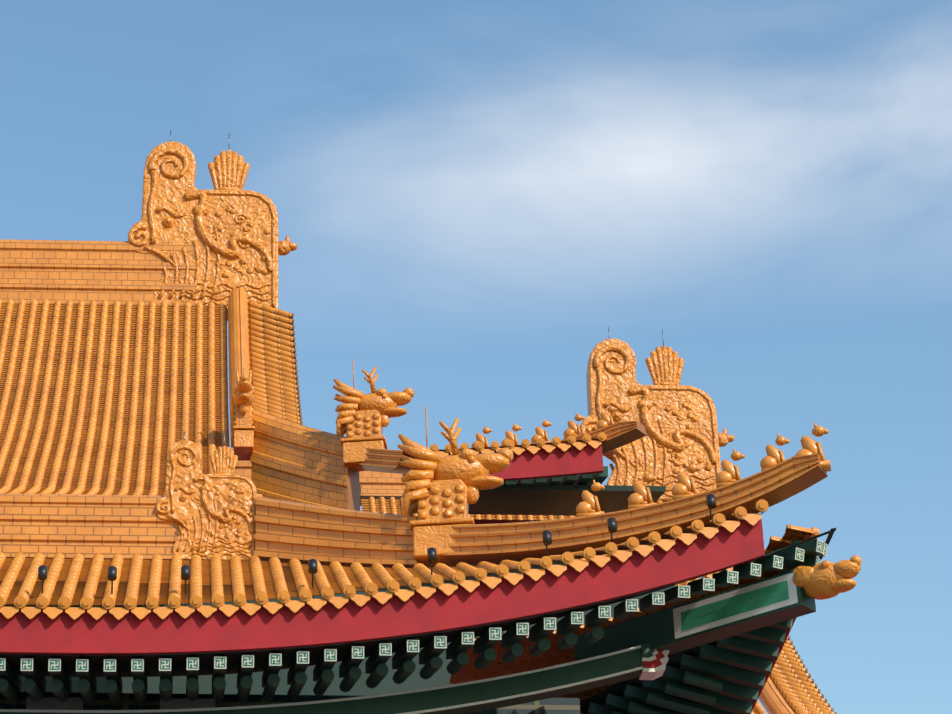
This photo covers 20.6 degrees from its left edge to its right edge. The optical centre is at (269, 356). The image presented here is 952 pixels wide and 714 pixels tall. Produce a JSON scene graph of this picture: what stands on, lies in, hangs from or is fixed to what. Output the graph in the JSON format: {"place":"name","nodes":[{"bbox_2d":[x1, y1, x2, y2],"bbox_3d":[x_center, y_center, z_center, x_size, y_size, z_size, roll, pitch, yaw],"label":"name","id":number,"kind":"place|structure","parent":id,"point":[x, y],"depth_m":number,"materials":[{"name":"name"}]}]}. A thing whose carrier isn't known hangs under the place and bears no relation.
{"place":"outdoors","nodes":[
{"label":"outdoors","id":0,"kind":"place"},
{"bbox_2d":[0,130,861,713],"bbox_3d":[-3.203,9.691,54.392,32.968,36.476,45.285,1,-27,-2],"label":"temple roof","id":1,"kind":"structure","parent":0,"point":[164,548],"depth_m":37.18,"materials":[{"name":"tile"}]},
{"bbox_2d":[0,0,951,713],"label":"sky","id":2,"kind":"structure","parent":0,"point":[470,195],"materials":[{"name":"blue"}]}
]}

